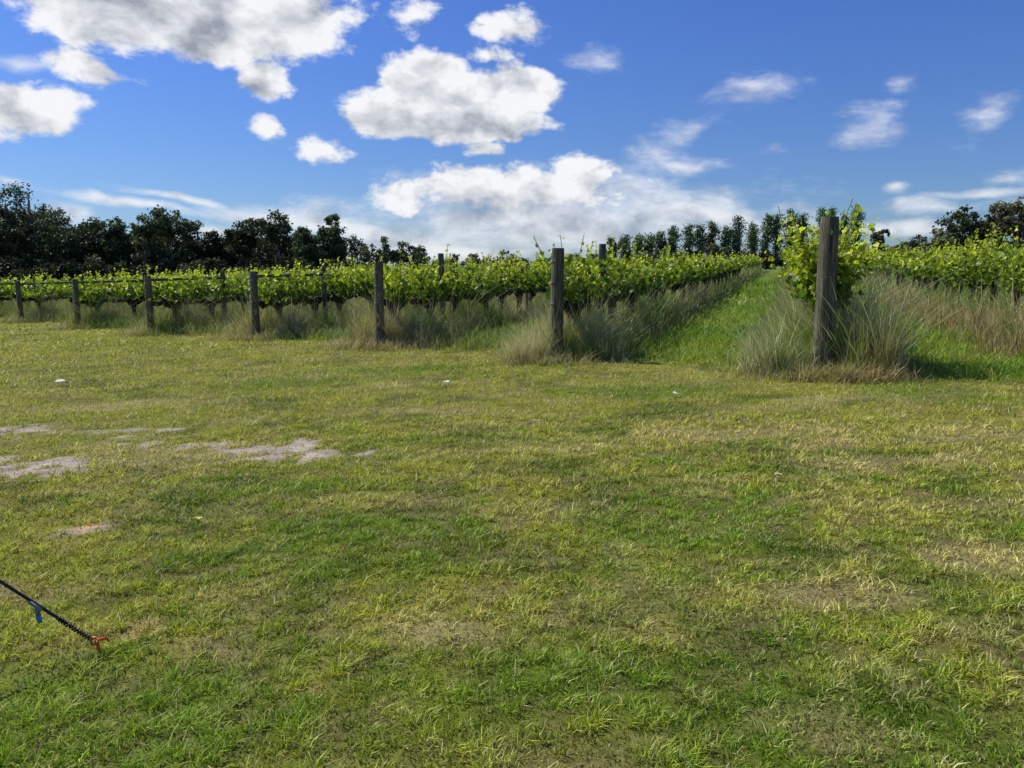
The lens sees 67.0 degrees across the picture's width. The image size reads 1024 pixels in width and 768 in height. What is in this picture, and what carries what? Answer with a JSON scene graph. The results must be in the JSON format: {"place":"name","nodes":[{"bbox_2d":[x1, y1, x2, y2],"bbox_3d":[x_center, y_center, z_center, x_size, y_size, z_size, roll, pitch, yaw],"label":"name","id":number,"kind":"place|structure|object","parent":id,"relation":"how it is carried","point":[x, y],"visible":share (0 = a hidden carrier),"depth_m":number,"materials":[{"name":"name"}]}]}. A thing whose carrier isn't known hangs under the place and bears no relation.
{"place":"outdoors","nodes":[
{"label":"outdoors","id":0,"kind":"place"},
{"bbox_2d":[0,273,322,284],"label":"trellis rail","id":1,"kind":"object","parent":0,"point":[177,279],"visible":0.67,"depth_m":25.17,"materials":[{"name":"grey metal"}]},
{"bbox_2d":[0,265,1023,767],"bbox_3d":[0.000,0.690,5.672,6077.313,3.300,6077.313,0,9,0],"label":"ground","id":2,"kind":"structure","parent":0,"point":[596,751],"depth_m":3.97,"materials":[{"name":"green plant"}]},
{"bbox_2d":[15,281,24,321],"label":"wooden post","id":3,"kind":"object","parent":2,"relation":"on","point":[19,297],"visible":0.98,"depth_m":32.60,"materials":[{"name":"grey wood"}]},
{"bbox_2d":[0,579,109,652],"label":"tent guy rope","id":4,"kind":"object","parent":2,"relation":"on","point":[38,608],"visible":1,"depth_m":3.11,"materials":[{"name":"black plastic"}]},
{"bbox_2d":[71,279,80,324],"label":"wooden post","id":5,"kind":"object","parent":2,"relation":"on","point":[75,290],"visible":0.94,"depth_m":27.12,"materials":[{"name":"grey wood"}]},
{"bbox_2d":[80,277,86,312],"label":"wooden post","id":6,"kind":"object","parent":2,"relation":"on","point":[81,278],"visible":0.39,"depth_m":35.54,"materials":[{"name":"grey wood"}]},
{"bbox_2d":[144,276,154,333],"bbox_3d":[-10.595,-2.244,22.614,0.221,1.822,0.225,0,9,0],"label":"wooden post","id":7,"kind":"object","parent":2,"relation":"on","point":[148,292],"visible":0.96,"depth_m":22.53,"materials":[{"name":"grey wood"}]},
{"bbox_2d":[0,181,353,281],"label":"eucalyptus tree line","id":8,"kind":"object","parent":2,"relation":"on","point":[33,239],"visible":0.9,"depth_m":106.94,"materials":[{"name":"green plant"}]},
{"bbox_2d":[0,253,366,284],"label":"distant shrubs","id":9,"kind":"object","parent":2,"relation":"on","point":[55,270],"visible":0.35,"depth_m":101.21,"materials":[{"name":"green plant"}]},
{"bbox_2d":[220,271,226,320],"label":"wooden post","id":10,"kind":"object","parent":2,"relation":"on","point":[222,274],"visible":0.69,"depth_m":25.49,"materials":[{"name":"grey wood"}]},
{"bbox_2d":[1,265,451,291],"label":"grapevine row","id":11,"kind":"object","parent":2,"relation":"on","point":[68,277],"visible":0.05,"depth_m":61.97,"materials":[{"name":"green plant"}]},
{"bbox_2d":[1,263,493,301],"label":"grapevine row","id":12,"kind":"object","parent":2,"relation":"on","point":[26,279],"visible":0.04,"depth_m":50.16,"materials":[{"name":"green plant"}]},
{"bbox_2d":[0,263,505,308],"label":"grapevine row","id":13,"kind":"object","parent":2,"relation":"on","point":[3,293],"visible":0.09,"depth_m":41.49,"materials":[{"name":"green plant"}]},
{"bbox_2d":[249,272,260,336],"bbox_3d":[-6.590,-1.964,19.845,0.221,1.823,0.225,0,9,0],"label":"wooden post","id":14,"kind":"object","parent":2,"relation":"on","point":[253,280],"visible":0.98,"depth_m":19.76,"materials":[{"name":"grey wood"}]},
{"bbox_2d":[20,261,544,312],"bbox_3d":[-5.254,-10.750,76.395,1.541,2.892,94.048,3,9,19],"label":"grapevine row","id":15,"kind":"object","parent":2,"relation":"on","point":[30,295],"visible":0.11,"depth_m":34.42,"materials":[{"name":"green plant"}]},
{"bbox_2d":[66,261,548,317],"bbox_3d":[0.792,-10.399,72.550,1.703,2.997,97.513,3,9,19],"label":"grapevine row","id":16,"kind":"object","parent":2,"relation":"on","point":[126,294],"visible":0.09,"depth_m":29.25,"materials":[{"name":"green plant"}]},
{"bbox_2d":[320,266,327,326],"bbox_3d":[-5.534,-2.482,22.815,0.179,1.951,0.168,0,9,0],"label":"wooden post","id":17,"kind":"object","parent":2,"relation":"on","point":[324,292],"visible":0.62,"depth_m":22.72,"materials":[{"name":"grey wood"}]},
{"bbox_2d":[373,262,384,346],"bbox_3d":[-2.811,-1.624,16.369,0.218,1.904,0.244,0,9,0],"label":"wooden post","id":18,"kind":"object","parent":2,"relation":"on","point":[378,285],"visible":0.98,"depth_m":16.29,"materials":[{"name":"grey wood"}]},
{"bbox_2d":[147,258,622,323],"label":"grapevine row","id":19,"kind":"object","parent":2,"relation":"on","point":[163,294],"visible":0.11,"depth_m":24.70,"materials":[{"name":"green plant"}]},
{"bbox_2d":[438,253,445,324],"bbox_3d":[-1.753,-2.189,19.322,0.175,2.121,0.173,0,9,0],"label":"wooden post","id":20,"kind":"object","parent":2,"relation":"on","point":[441,262],"visible":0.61,"depth_m":19.16,"materials":[{"name":"grey wood"}]},
{"bbox_2d":[249,255,689,323],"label":"grapevine row","id":21,"kind":"object","parent":2,"relation":"on","point":[332,288],"visible":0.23,"depth_m":22.71,"materials":[{"name":"green plant"}]},
{"bbox_2d":[0,250,1023,384],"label":"tall grass","id":22,"kind":"structure","parent":2,"relation":"on","point":[865,348],"depth_m":16.34,"materials":[{"name":"green plant"}]},
{"bbox_2d":[525,261,527,308],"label":"wooden post","id":23,"kind":"object","parent":2,"relation":"on","point":[526,295],"visible":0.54,"depth_m":25.65,"materials":[{"name":"grey wood"}]},
{"bbox_2d":[368,244,723,329],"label":"grapevine row","id":24,"kind":"object","parent":2,"relation":"on","point":[516,277],"visible":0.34,"depth_m":20.28,"materials":[{"name":"green plant"}]},
{"bbox_2d":[549,248,563,358],"bbox_3d":[0.737,-1.262,12.839,0.244,1.964,0.248,0,9,0],"label":"wooden post","id":25,"kind":"object","parent":2,"relation":"on","point":[557,281],"visible":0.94,"depth_m":12.72,"materials":[{"name":"grey wood"}]},
{"bbox_2d":[6,251,1014,301],"bbox_3d":[-4.301,-6.531,45.621,48.425,2.467,65.723,3,9,19],"label":"trellis wire","id":26,"kind":"object","parent":25,"relation":"attached to","point":[388,271],"visible":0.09,"depth_m":23.39,"materials":[{"name":"grey metal"}]},
{"bbox_2d":[596,244,605,320],"bbox_3d":[1.806,-1.789,15.818,0.204,2.123,0.173,0,9,0],"label":"wooden post","id":27,"kind":"object","parent":2,"relation":"on","point":[602,251],"visible":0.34,"depth_m":15.65,"materials":[{"name":"grey wood"}]},
{"bbox_2d":[344,234,942,269],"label":"distant tree line","id":28,"kind":"object","parent":2,"relation":"on","point":[418,253],"visible":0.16,"depth_m":146.71,"materials":[{"name":"green plant"}]},
{"bbox_2d":[533,232,765,327],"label":"grapevine row","id":29,"kind":"object","parent":2,"relation":"on","point":[693,268],"visible":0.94,"depth_m":18.07,"materials":[{"name":"green plant"}]},
{"bbox_2d":[606,204,865,269],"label":"poplar tree row","id":30,"kind":"object","parent":2,"relation":"on","point":[701,241],"visible":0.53,"depth_m":147.03,"materials":[{"name":"green plant"}]},
{"bbox_2d":[812,216,838,374],"bbox_3d":[4.162,-1.104,10.260,0.273,2.182,0.270,0,9,0],"label":"wooden post","id":31,"kind":"object","parent":2,"relation":"on","point":[827,260],"visible":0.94,"depth_m":10.14,"materials":[{"name":"grey wood"}]},
{"bbox_2d":[764,197,902,312],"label":"grapevine row","id":32,"kind":"object","parent":2,"relation":"on","point":[800,262],"visible":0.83,"depth_m":10.66,"materials":[{"name":"green plant"}]},
{"bbox_2d":[870,228,897,252],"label":"eucalyptus tree","id":33,"kind":"object","parent":2,"relation":"on","point":[878,236],"visible":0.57,"depth_m":107.76,"materials":[{"name":"green plant"}]},
{"bbox_2d":[896,234,930,252],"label":"eucalyptus tree","id":34,"kind":"object","parent":2,"relation":"on","point":[912,244],"visible":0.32,"depth_m":102.47,"materials":[{"name":"green plant"}]},
{"bbox_2d":[920,249,925,292],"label":"wooden post","id":35,"kind":"object","parent":2,"relation":"on","point":[921,280],"visible":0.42,"depth_m":29.43,"materials":[{"name":"grey wood"}]},
{"bbox_2d":[920,227,953,250],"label":"eucalyptus tree","id":36,"kind":"object","parent":2,"relation":"on","point":[938,233],"visible":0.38,"depth_m":97.29,"materials":[{"name":"green plant"}]},
{"bbox_2d":[853,222,1023,312],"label":"grapevine row","id":37,"kind":"object","parent":2,"relation":"on","point":[975,269],"visible":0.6,"depth_m":21.67,"materials":[{"name":"green plant"}]},
{"bbox_2d":[876,232,1023,265],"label":"grapevine row","id":38,"kind":"object","parent":2,"relation":"on","point":[914,250],"visible":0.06,"depth_m":46.51,"materials":[{"name":"green plant"}]},
{"bbox_2d":[931,204,991,250],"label":"eucalyptus tree","id":39,"kind":"object","parent":2,"relation":"on","point":[958,216],"visible":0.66,"depth_m":92.42,"materials":[{"name":"green plant"}]},
{"bbox_2d":[959,246,966,295],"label":"wooden post","id":40,"kind":"object","parent":2,"relation":"on","point":[961,287],"visible":0.22,"depth_m":22.88,"materials":[{"name":"grey wood"}]},
{"bbox_2d":[906,240,1023,258],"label":"grapevine row","id":41,"kind":"object","parent":2,"relation":"on","point":[973,247],"visible":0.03,"depth_m":66.05,"materials":[{"name":"green plant"}]},
{"bbox_2d":[982,424,996,427],"bbox_3d":[4.102,0.358,6.634,0.125,0.033,0.055,0,9,0],"label":"fallen leaf","id":42,"kind":"object","parent":2,"relation":"on","point":[987,425],"visible":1,"depth_m":6.63,"materials":[{"name":"beige plant"}]},
{"bbox_2d":[965,200,1023,250],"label":"eucalyptus tree","id":43,"kind":"object","parent":2,"relation":"on","point":[1004,221],"visible":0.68,"depth_m":89.14,"materials":[{"name":"green plant"}]},
{"bbox_2d":[998,196,1023,246],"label":"eucalyptus tree","id":44,"kind":"object","parent":2,"relation":"on","point":[1018,208],"visible":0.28,"depth_m":92.88,"materials":[{"name":"green plant"}]},
{"bbox_2d":[0,0,1023,264],"label":"sky","id":45,"kind":"structure","parent":0,"point":[470,126],"materials":[{"name":"blue"}]}
]}

